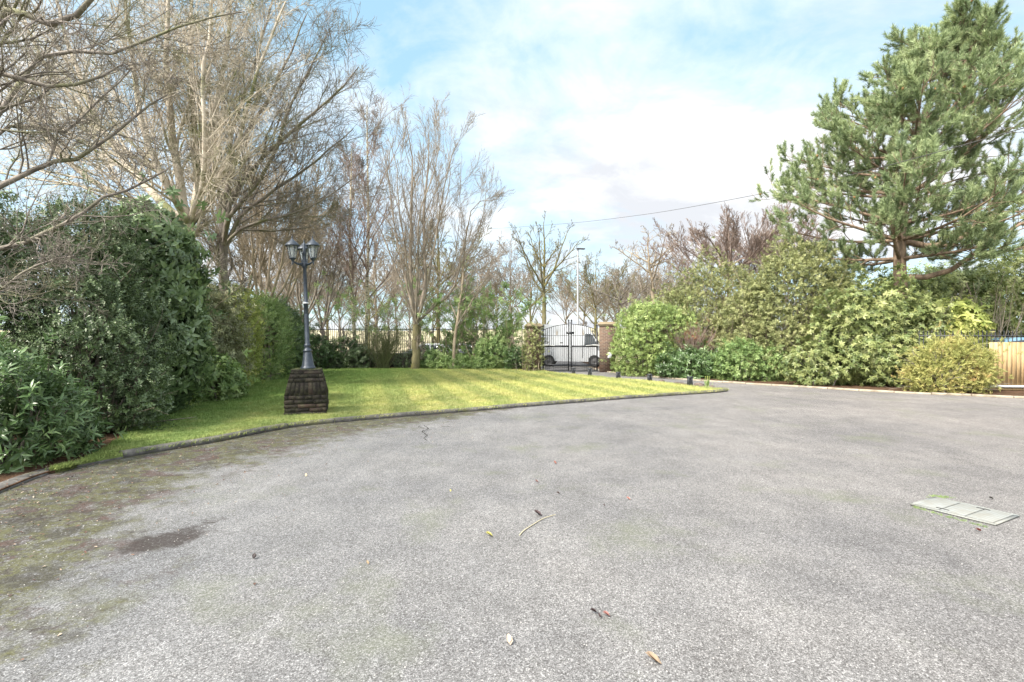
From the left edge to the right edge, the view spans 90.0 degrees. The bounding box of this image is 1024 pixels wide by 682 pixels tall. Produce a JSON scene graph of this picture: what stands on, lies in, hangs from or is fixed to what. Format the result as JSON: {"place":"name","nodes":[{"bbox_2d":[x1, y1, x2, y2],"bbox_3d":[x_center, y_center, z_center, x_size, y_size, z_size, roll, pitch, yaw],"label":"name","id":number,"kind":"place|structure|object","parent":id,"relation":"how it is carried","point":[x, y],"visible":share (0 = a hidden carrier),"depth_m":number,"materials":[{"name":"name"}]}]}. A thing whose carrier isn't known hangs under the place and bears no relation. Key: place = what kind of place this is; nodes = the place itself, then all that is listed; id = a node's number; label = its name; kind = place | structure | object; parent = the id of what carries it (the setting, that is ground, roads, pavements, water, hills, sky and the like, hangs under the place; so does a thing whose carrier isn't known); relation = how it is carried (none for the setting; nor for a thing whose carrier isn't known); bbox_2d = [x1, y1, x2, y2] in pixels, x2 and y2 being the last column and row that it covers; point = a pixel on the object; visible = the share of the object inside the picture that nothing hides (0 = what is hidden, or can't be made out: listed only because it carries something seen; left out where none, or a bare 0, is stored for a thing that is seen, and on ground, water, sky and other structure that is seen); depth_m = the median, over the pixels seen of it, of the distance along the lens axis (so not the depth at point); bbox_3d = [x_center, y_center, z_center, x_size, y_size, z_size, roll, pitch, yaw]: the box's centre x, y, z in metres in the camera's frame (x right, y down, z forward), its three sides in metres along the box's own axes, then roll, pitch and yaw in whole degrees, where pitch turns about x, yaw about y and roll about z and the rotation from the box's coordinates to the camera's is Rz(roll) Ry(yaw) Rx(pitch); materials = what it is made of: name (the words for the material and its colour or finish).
{"place":"outdoors","nodes":[
{"label":"outdoors","id":0,"kind":"place"},
{"bbox_2d":[0,367,506,490],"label":"bed soil","id":1,"kind":"structure","parent":0,"point":[7,476],"depth_m":6.54,"materials":[{"name":"brown soil"}]},
{"bbox_2d":[0,311,127,473],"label":"laurel bush","id":2,"kind":"object","parent":1,"relation":"on","point":[41,390],"visible":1,"depth_m":6.56,"materials":[{"name":"green plant"}]},
{"bbox_2d":[0,158,199,436],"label":"cotoneaster bush","id":3,"kind":"object","parent":1,"relation":"on","point":[70,348],"visible":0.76,"depth_m":8.87,"materials":[{"name":"green plant"}]},
{"bbox_2d":[0,0,295,350],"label":"bare tree","id":4,"kind":"object","parent":1,"relation":"on","point":[8,12],"visible":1,"depth_m":7.94,"materials":[{"name":"brown plant"}]},
{"bbox_2d":[68,171,230,413],"bbox_3d":[-7.915,-0.900,11.218,3.227,5.365,3.205,0,0,38],"label":"cherry laurel","id":5,"kind":"object","parent":1,"relation":"on","point":[179,272],"visible":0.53,"depth_m":10.84,"materials":[{"name":"green plant"}]},
{"bbox_2d":[0,0,332,294],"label":"bare tree","id":6,"kind":"object","parent":1,"relation":"on","point":[211,134],"visible":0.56,"depth_m":14.59,"materials":[{"name":"brown plant"}]},
{"bbox_2d":[196,267,267,396],"bbox_3d":[-9.392,-0.533,14.498,4.195,5.420,5.328,0,0,0],"label":"hedge bush","id":7,"kind":"object","parent":1,"relation":"on","point":[228,334],"visible":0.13,"depth_m":15.46,"materials":[{"name":"green plant"}]},
{"bbox_2d":[170,134,301,305],"bbox_3d":[-13.409,-4.103,24.658,6.532,11.499,5.662,0,0,0],"label":"bare tree","id":8,"kind":"object","parent":1,"relation":"on","point":[217,227],"visible":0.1,"depth_m":24.51,"materials":[{"name":"beige plant"}]},
{"bbox_2d":[210,278,284,384],"bbox_3d":[-9.887,-0.220,17.818,3.088,4.102,4.124,0,0,0],"label":"golden privet","id":9,"kind":"object","parent":1,"relation":"on","point":[253,322],"visible":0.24,"depth_m":17.95,"materials":[{"name":"green plant"}]},
{"bbox_2d":[186,158,336,303],"bbox_3d":[-12.060,-4.288,25.741,5.259,11.803,6.149,0,0,26],"label":"bare tree","id":10,"kind":"object","parent":1,"relation":"on","point":[265,272],"visible":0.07,"depth_m":25.86,"materials":[{"name":"beige plant"}]},
{"bbox_2d":[141,0,392,336],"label":"bare tree","id":11,"kind":"object","parent":1,"relation":"on","point":[223,240],"visible":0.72,"depth_m":16.89,"materials":[{"name":"brown plant"}]},
{"bbox_2d":[187,121,349,347],"bbox_3d":[-10.649,-3.913,22.180,6.542,11.044,4.790,0,0,0],"label":"bare tree","id":12,"kind":"object","parent":1,"relation":"on","point":[249,259],"visible":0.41,"depth_m":22.12,"materials":[{"name":"beige plant"}]},
{"bbox_2d":[256,290,313,374],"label":"holly bush","id":13,"kind":"object","parent":1,"relation":"on","point":[299,338],"visible":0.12,"depth_m":23.29,"materials":[{"name":"green plant"}]},
{"bbox_2d":[257,186,357,321],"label":"bare tree","id":14,"kind":"object","parent":1,"relation":"on","point":[328,266],"visible":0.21,"depth_m":29.96,"materials":[{"name":"brown plant"}]},
{"bbox_2d":[288,308,344,368],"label":"corner bush","id":15,"kind":"object","parent":1,"relation":"on","point":[316,338],"visible":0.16,"depth_m":28.15,"materials":[{"name":"green plant"}]},
{"bbox_2d":[295,270,378,367],"bbox_3d":[-10.005,-1.222,28.856,5.702,5.668,3.809,0,0,0],"label":"mahonia","id":16,"kind":"object","parent":1,"relation":"on","point":[338,299],"visible":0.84,"depth_m":28.99,"materials":[{"name":"green plant"}]},
{"bbox_2d":[314,327,368,367],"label":"border bush","id":17,"kind":"object","parent":1,"relation":"on","point":[350,342],"visible":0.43,"depth_m":29.25,"materials":[{"name":"green plant"}]},
{"bbox_2d":[339,336,375,367],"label":"border bush","id":18,"kind":"object","parent":1,"relation":"on","point":[348,364],"visible":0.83,"depth_m":28.99,"materials":[{"name":"green plant"}]},
{"bbox_2d":[316,108,398,343],"bbox_3d":[-9.175,-5.990,30.701,5.561,15.182,4.961,0,0,-27],"label":"birch tree","id":19,"kind":"object","parent":1,"relation":"on","point":[351,269],"visible":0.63,"depth_m":30.22,"materials":[{"name":"brown plant"}]},
{"bbox_2d":[308,280,415,367],"bbox_3d":[-8.682,-1.112,29.799,6.161,5.449,2.519,0,0,5],"label":"mahonia","id":20,"kind":"object","parent":1,"relation":"on","point":[383,315],"visible":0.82,"depth_m":29.41,"materials":[{"name":"green plant"}]},
{"bbox_2d":[350,317,411,368],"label":"broom bush","id":21,"kind":"object","parent":1,"relation":"on","point":[385,352],"visible":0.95,"depth_m":28.51,"materials":[{"name":"green plant"}]},
{"bbox_2d":[391,345,412,367],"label":"border bush","id":22,"kind":"object","parent":1,"relation":"on","point":[402,363],"visible":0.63,"depth_m":29.19,"materials":[{"name":"green plant"}]},
{"bbox_2d":[316,353,523,366],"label":"wall","id":23,"kind":"structure","parent":1,"relation":"on","point":[404,358],"depth_m":30.88,"materials":[{"name":"brick"}]},
{"bbox_2d":[312,327,525,352],"bbox_3d":[-10.150,-0.060,31.000,22.000,1.600,0.050,0,0,0],"label":"railing fence","id":24,"kind":"object","parent":23,"relation":"on","point":[432,332],"visible":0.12,"depth_m":30.99,"materials":[{"name":"black metal"}]},
{"bbox_2d":[389,277,469,362],"bbox_3d":[-4.529,-1.135,29.590,4.856,5.493,2.598,0,0,0],"label":"mahonia","id":25,"kind":"object","parent":1,"relation":"on","point":[423,324],"visible":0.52,"depth_m":29.39,"materials":[{"name":"green plant"}]},
{"bbox_2d":[420,343,450,368],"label":"border bush","id":26,"kind":"object","parent":1,"relation":"on","point":[433,354],"visible":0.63,"depth_m":28.57,"materials":[{"name":"green plant"}]},
{"bbox_2d":[413,283,487,364],"bbox_3d":[-3.537,-0.976,29.488,4.538,5.176,4.184,0,0,0],"label":"mahonia","id":27,"kind":"object","parent":1,"relation":"on","point":[444,331],"visible":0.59,"depth_m":28.73,"materials":[{"name":"green plant"}]},
{"bbox_2d":[436,327,482,360],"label":"border bush","id":28,"kind":"object","parent":1,"relation":"on","point":[462,346],"visible":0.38,"depth_m":29.59,"materials":[{"name":"green plant"}]},
{"bbox_2d":[429,347,503,368],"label":"border bush","id":29,"kind":"object","parent":1,"relation":"on","point":[473,362],"visible":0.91,"depth_m":27.98,"materials":[{"name":"green plant"}]},
{"bbox_2d":[436,256,516,358],"bbox_3d":[-1.856,-1.658,29.606,4.806,6.537,3.591,0,0,0],"label":"mahonia","id":30,"kind":"object","parent":1,"relation":"on","point":[455,303],"visible":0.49,"depth_m":29.00,"materials":[{"name":"green plant"}]},
{"bbox_2d":[432,281,549,367],"bbox_3d":[-1.179,-0.911,28.399,6.450,5.049,2.712,0,0,0],"label":"mahonia","id":31,"kind":"object","parent":1,"relation":"on","point":[508,324],"visible":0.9,"depth_m":28.43,"materials":[{"name":"green plant"}]},
{"bbox_2d":[468,325,519,367],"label":"border bush","id":32,"kind":"object","parent":1,"relation":"on","point":[478,350],"visible":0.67,"depth_m":28.33,"materials":[{"name":"green plant"}]},
{"bbox_2d":[502,341,525,368],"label":"border bush","id":33,"kind":"object","parent":1,"relation":"on","point":[514,355],"visible":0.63,"depth_m":27.64,"materials":[{"name":"green plant"}]},
{"bbox_2d":[45,367,728,472],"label":"lawn","id":34,"kind":"structure","parent":0,"point":[149,438],"depth_m":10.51,"materials":[{"name":"green plant"}]},
{"bbox_2d":[192,322,260,402],"bbox_3d":[-8.009,0.628,13.607,2.340,2.248,2.243,0,0,0],"label":"laurel","id":35,"kind":"object","parent":34,"relation":"on","point":[226,381],"visible":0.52,"depth_m":13.35,"materials":[{"name":"green plant"}]},
{"bbox_2d":[235,275,303,380],"bbox_3d":[-9.984,-0.474,20.897,3.348,4.511,4.453,0,0,0],"label":"variegated bush","id":36,"kind":"object","parent":34,"relation":"on","point":[278,356],"visible":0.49,"depth_m":20.41,"materials":[{"name":"green plant"}]},
{"bbox_2d":[283,367,328,414],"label":"brick plinth","id":37,"kind":"structure","parent":34,"relation":"on","point":[306,391],"depth_m":10.84,"materials":[{"name":"brown"}]},
{"bbox_2d":[285,236,319,368],"bbox_3d":[-4.472,-0.835,11.219,0.709,2.890,0.762,-2,0,0],"label":"lamp post","id":38,"kind":"object","parent":37,"relation":"on","point":[309,249],"visible":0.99,"depth_m":11.13,"materials":[{"name":"blue paint"}]},
{"bbox_2d":[338,92,515,368],"bbox_3d":[-4.234,-6.393,28.198,8.778,16.079,8.428,0,0,19],"label":"bare tree","id":39,"kind":"object","parent":34,"relation":"on","point":[414,309],"visible":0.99,"depth_m":27.80,"materials":[{"name":"brown plant"}]},
{"bbox_2d":[427,202,497,368],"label":"bare tree","id":40,"kind":"object","parent":34,"relation":"on","point":[458,321],"visible":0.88,"depth_m":27.97,"materials":[{"name":"beige plant"}]},
{"bbox_2d":[525,323,542,370],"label":"gate pillar","id":41,"kind":"structure","parent":34,"relation":"on","point":[539,325],"depth_m":26.24,"materials":[{"name":"brown brick"}]},
{"bbox_2d":[515,313,550,370],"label":"ivy","id":42,"kind":"object","parent":41,"relation":"attached to","point":[534,339],"visible":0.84,"depth_m":26.14,"materials":[{"name":"green plant"}]},
{"bbox_2d":[0,328,780,360],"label":"field","id":43,"kind":"structure","parent":0,"point":[442,337],"depth_m":73.26,"materials":[{"name":"plant"}]},
{"bbox_2d":[230,263,314,309],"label":"bare tree","id":44,"kind":"object","parent":43,"relation":"on","point":[283,292],"visible":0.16,"depth_m":45.64,"materials":[{"name":"brown plant"}]},
{"bbox_2d":[270,267,344,325],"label":"bare tree","id":45,"kind":"object","parent":43,"relation":"on","point":[293,300],"visible":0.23,"depth_m":46.53,"materials":[{"name":"brown plant"}]},
{"bbox_2d":[336,279,396,346],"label":"bare tree","id":46,"kind":"object","parent":43,"relation":"on","point":[372,306],"visible":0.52,"depth_m":44.94,"materials":[{"name":"brown plant"}]},
{"bbox_2d":[360,288,414,348],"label":"bare tree","id":47,"kind":"object","parent":43,"relation":"on","point":[388,320],"visible":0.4,"depth_m":46.86,"materials":[{"name":"brown plant"}]},
{"bbox_2d":[354,239,433,342],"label":"bare tree","id":48,"kind":"object","parent":43,"relation":"on","point":[396,252],"visible":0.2,"depth_m":57.61,"materials":[{"name":"brown plant"}]},
{"bbox_2d":[378,259,435,349],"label":"bare tree","id":49,"kind":"object","parent":43,"relation":"on","point":[401,296],"visible":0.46,"depth_m":44.88,"materials":[{"name":"brown plant"}]},
{"bbox_2d":[385,212,491,342],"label":"bare tree","id":50,"kind":"object","parent":43,"relation":"on","point":[437,261],"visible":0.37,"depth_m":49.83,"materials":[{"name":"brown plant"}]},
{"bbox_2d":[426,231,511,341],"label":"bare tree","id":51,"kind":"object","parent":43,"relation":"on","point":[500,254],"visible":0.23,"depth_m":54.92,"materials":[{"name":"brown plant"}]},
{"bbox_2d":[432,257,506,330],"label":"bare tree","id":52,"kind":"object","parent":43,"relation":"on","point":[494,283],"visible":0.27,"depth_m":46.85,"materials":[{"name":"brown plant"}]},
{"bbox_2d":[474,228,556,343],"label":"bare tree","id":53,"kind":"object","parent":43,"relation":"on","point":[510,275],"visible":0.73,"depth_m":45.39,"materials":[{"name":"brown plant"}]},
{"bbox_2d":[508,211,588,323],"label":"bare tree","id":54,"kind":"object","parent":43,"relation":"on","point":[543,284],"visible":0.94,"depth_m":33.92,"materials":[{"name":"brown plant"}]},
{"bbox_2d":[531,263,599,323],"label":"bare tree","id":55,"kind":"object","parent":43,"relation":"on","point":[566,317],"visible":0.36,"depth_m":59.73,"materials":[{"name":"brown plant"}]},
{"bbox_2d":[576,248,584,323],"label":"street light","id":56,"kind":"object","parent":43,"relation":"on","point":[578,249],"visible":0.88,"depth_m":41.94,"materials":[{"name":"grey"}]},
{"bbox_2d":[493,128,1023,228],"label":"overhead cable","id":57,"kind":"object","parent":56,"relation":"on","point":[824,180],"visible":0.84,"depth_m":18.89,"materials":[{"name":"grey plastic"}]},
{"bbox_2d":[555,248,637,336],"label":"bare tree","id":58,"kind":"object","parent":43,"relation":"on","point":[585,274],"visible":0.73,"depth_m":45.74,"materials":[{"name":"brown plant"}]},
{"bbox_2d":[609,223,679,326],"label":"bare tree","id":59,"kind":"object","parent":43,"relation":"on","point":[653,264],"visible":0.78,"depth_m":32.77,"materials":[{"name":"beige plant"}]},
{"bbox_2d":[604,252,688,304],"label":"bare tree","id":60,"kind":"object","parent":43,"relation":"on","point":[660,283],"visible":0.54,"depth_m":43.73,"materials":[{"name":"brown plant"}]},
{"bbox_2d":[0,368,1023,681],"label":"driveway","id":61,"kind":"structure","parent":0,"point":[734,444],"depth_m":3.93,"materials":[{"name":"grey asphalt"}]},
{"bbox_2d":[0,386,727,492],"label":"kerb","id":62,"kind":"structure","parent":61,"relation":"on","point":[129,452],"depth_m":9.76,"materials":[{"name":"stone"}]},
{"bbox_2d":[0,376,1017,660],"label":"leaf litter","id":63,"kind":"object","parent":61,"relation":"on","point":[160,478],"visible":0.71,"depth_m":5.85,"materials":[{"name":"brown plant"}]},
{"bbox_2d":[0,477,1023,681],"bbox_3d":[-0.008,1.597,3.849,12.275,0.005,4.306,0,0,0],"label":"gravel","id":64,"kind":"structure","parent":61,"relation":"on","point":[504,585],"depth_m":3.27,"materials":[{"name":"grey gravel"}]},
{"bbox_2d":[542,319,599,370],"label":"iron gate","id":65,"kind":"structure","parent":61,"relation":"on","point":[588,356],"depth_m":26.44,"materials":[{"name":"grey"}]},
{"bbox_2d":[593,368,1023,397],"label":"edging","id":66,"kind":"object","parent":61,"relation":"on","point":[940,393],"visible":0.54,"depth_m":16.26,"materials":[{"name":"stone"}]},
{"bbox_2d":[910,496,1019,525],"bbox_3d":[4.249,1.591,4.824,0.500,0.023,0.640,0,0,-28],"label":"manhole cover","id":67,"kind":"object","parent":61,"relation":"on","point":[989,516],"visible":1,"depth_m":4.78,"materials":[{"name":"grey"}]},
{"bbox_2d":[0,0,1023,330],"label":"sky","id":68,"kind":"structure","parent":0,"point":[599,110],"materials":[{"name":"blue"}]},
{"bbox_2d":[583,361,1023,396],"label":"bed soil","id":69,"kind":"structure","parent":0,"point":[1013,393],"depth_m":17.23,"materials":[{"name":"brown soil"}]},
{"bbox_2d":[598,322,616,371],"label":"gate pillar","id":70,"kind":"structure","parent":69,"relation":"on","point":[605,338],"depth_m":26.22,"materials":[{"name":"brown brick"}]},
{"bbox_2d":[581,269,658,340],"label":"bare tree","id":71,"kind":"object","parent":69,"relation":"on","point":[618,298],"visible":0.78,"depth_m":36.90,"materials":[{"name":"brown plant"}]},
{"bbox_2d":[598,291,715,376],"bbox_3d":[6.679,-0.122,23.969,5.421,4.416,4.533,0,0,0],"label":"bush","id":72,"kind":"object","parent":69,"relation":"on","point":[630,323],"visible":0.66,"depth_m":23.10,"materials":[{"name":"green plant"}]},
{"bbox_2d":[640,312,728,376],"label":"bracken","id":73,"kind":"object","parent":69,"relation":"on","point":[692,340],"visible":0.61,"depth_m":22.41,"materials":[{"name":"green plant"}]},
{"bbox_2d":[619,236,776,373],"bbox_3d":[9.383,-1.570,25.300,8.078,7.116,5.395,0,0,0],"label":"mixed bush","id":74,"kind":"object","parent":69,"relation":"on","point":[716,283],"visible":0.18,"depth_m":24.68,"materials":[{"name":"green plant"}]},
{"bbox_2d":[653,334,744,378],"bbox_3d":[7.960,0.798,21.727,3.884,2.194,2.214,0,0,13],"label":"laurel","id":75,"kind":"object","parent":69,"relation":"on","point":[703,361],"visible":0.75,"depth_m":21.45,"materials":[{"name":"green plant"}]},
{"bbox_2d":[640,201,810,304],"bbox_3d":[12.877,-3.369,31.476,9.653,9.972,8.318,0,0,0],"label":"bare tree","id":76,"kind":"object","parent":69,"relation":"on","point":[754,242],"visible":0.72,"depth_m":29.80,"materials":[{"name":"brown plant"}]},
{"bbox_2d":[699,286,769,373],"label":"mixed bush","id":77,"kind":"object","parent":69,"relation":"on","point":[726,321],"visible":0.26,"depth_m":22.58,"materials":[{"name":"green plant"}]},
{"bbox_2d":[709,336,794,380],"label":"euonymus bush","id":78,"kind":"object","parent":69,"relation":"on","point":[744,350],"visible":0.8,"depth_m":20.10,"materials":[{"name":"green plant"}]},
{"bbox_2d":[709,201,843,298],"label":"bare tree","id":79,"kind":"object","parent":69,"relation":"on","point":[764,229],"visible":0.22,"depth_m":31.47,"materials":[{"name":"brown plant"}]},
{"bbox_2d":[727,218,865,380],"bbox_3d":[11.859,-1.650,21.284,6.327,7.195,4.950,0,0,0],"label":"holly bush","id":80,"kind":"object","parent":69,"relation":"on","point":[781,303],"visible":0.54,"depth_m":20.72,"materials":[{"name":"green plant"}]},
{"bbox_2d":[792,266,909,340],"bbox_3d":[14.759,-0.697,21.833,5.622,5.272,3.879,0,0,24],"label":"ivy thicket","id":81,"kind":"object","parent":69,"relation":"on","point":[852,297],"visible":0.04,"depth_m":21.71,"materials":[{"name":"green plant"}]},
{"bbox_2d":[764,262,963,386],"bbox_3d":[12.900,-0.476,18.434,6.807,4.941,3.983,0,0,0],"label":"rhododendron","id":82,"kind":"object","parent":69,"relation":"on","point":[849,359],"visible":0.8,"depth_m":18.12,"materials":[{"name":"green plant"}]},
{"bbox_2d":[748,0,1023,341],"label":"pine tree","id":83,"kind":"object","parent":69,"relation":"on","point":[958,57],"visible":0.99,"depth_m":19.59,"materials":[{"name":"green plant"}]},
{"bbox_2d":[864,260,1018,365],"bbox_3d":[24.661,-1.629,31.115,12.963,6.800,6.131,0,0,0],"label":"garden tree","id":84,"kind":"object","parent":69,"relation":"on","point":[914,270],"visible":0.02,"depth_m":30.80,"materials":[{"name":"green plant"}]},
{"bbox_2d":[870,239,1023,337],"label":"garden tree","id":85,"kind":"object","parent":69,"relation":"on","point":[943,284],"visible":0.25,"depth_m":26.34,"materials":[{"name":"green plant"}]},
{"bbox_2d":[888,320,1023,393],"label":"bush","id":86,"kind":"object","parent":69,"relation":"on","point":[920,371],"visible":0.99,"depth_m":15.49,"materials":[{"name":"green plant"}]},
{"bbox_2d":[922,293,1002,376],"bbox_3d":[17.640,-0.172,20.507,3.412,3.561,2.929,0,0,0],"label":"garden shrub","id":87,"kind":"object","parent":69,"relation":"on","point":[970,314],"visible":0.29,"depth_m":19.58,"materials":[{"name":"yellow plant"}]},
{"bbox_2d":[919,330,1023,384],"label":"railing fence","id":88,"kind":"object","parent":69,"relation":"on","point":[978,335],"visible":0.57,"depth_m":16.99,"materials":[{"name":"black metal"}]},
{"bbox_2d":[953,267,1023,337],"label":"bare shrub","id":89,"kind":"object","parent":69,"relation":"on","point":[1000,321],"visible":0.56,"depth_m":22.38,"materials":[{"name":"beige plant"}]},
{"bbox_2d":[989,388,1023,389],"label":"timber sill","id":90,"kind":"structure","parent":69,"relation":"on","point":[1007,388],"depth_m":16.22,"materials":[{"name":"brown wood"}]},
{"bbox_2d":[989,342,1023,387],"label":"fence panel","id":91,"kind":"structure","parent":90,"relation":"on","point":[1013,364],"depth_m":16.14,"materials":[{"name":"beige"}]},
{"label":"pavement","id":92,"kind":"structure","parent":0,"visible":0},
{"bbox_2d":[294,205,363,346],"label":"bare tree","id":93,"kind":"object","parent":92,"relation":"on","point":[314,276],"visible":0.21,"depth_m":32.85,"materials":[{"name":"brown plant"}]},
{"bbox_2d":[295,44,431,348],"bbox_3d":[-8.714,-8.237,31.308,8.870,19.679,6.056,0,0,0],"label":"birch tree","id":94,"kind":"object","parent":92,"relation":"on","point":[367,239],"visible":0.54,"depth_m":31.47,"materials":[{"name":"brown plant"}]},
{"bbox_2d":[541,324,598,366],"bbox_3d":[3.882,0.280,32.694,4.595,2.640,2.440,0,0,10],"label":"van","id":95,"kind":"object","parent":92,"relation":"on","point":[579,350],"visible":0.25,"depth_m":31.75,"materials":[{"name":"white paint"}]},
{"label":"ground","id":96,"kind":"structure","parent":0,"visible":0},
{"bbox_2d":[215,238,300,294],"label":"bare tree","id":97,"kind":"object","parent":96,"relation":"on","point":[272,264],"visible":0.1,"depth_m":50.90,"materials":[{"name":"brown plant"}]},
{"bbox_2d":[301,261,376,349],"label":"bare tree","id":98,"kind":"object","parent":96,"relation":"on","point":[363,290],"visible":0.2,"depth_m":45.75,"materials":[{"name":"brown plant"}]},
{"bbox_2d":[326,230,429,347],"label":"bare tree","id":99,"kind":"object","parent":96,"relation":"on","point":[373,282],"visible":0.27,"depth_m":51.80,"materials":[{"name":"brown plant"}]},
{"bbox_2d":[470,271,529,341],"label":"bare tree","id":100,"kind":"object","parent":96,"relation":"on","point":[497,309],"visible":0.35,"depth_m":45.55,"materials":[{"name":"brown plant"}]},
{"bbox_2d":[492,261,562,337],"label":"bare tree","id":101,"kind":"object","parent":96,"relation":"on","point":[539,295],"visible":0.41,"depth_m":57.52,"materials":[{"name":"brown plant"}]},
{"bbox_2d":[540,255,619,325],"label":"bare tree","id":102,"kind":"object","parent":96,"relation":"on","point":[560,284],"visible":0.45,"depth_m":51.72,"materials":[{"name":"brown plant"}]},
{"bbox_2d":[584,277,642,322],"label":"bare tree","id":103,"kind":"object","parent":96,"relation":"on","point":[603,302],"visible":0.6,"depth_m":44.48,"materials":[{"name":"brown plant"}]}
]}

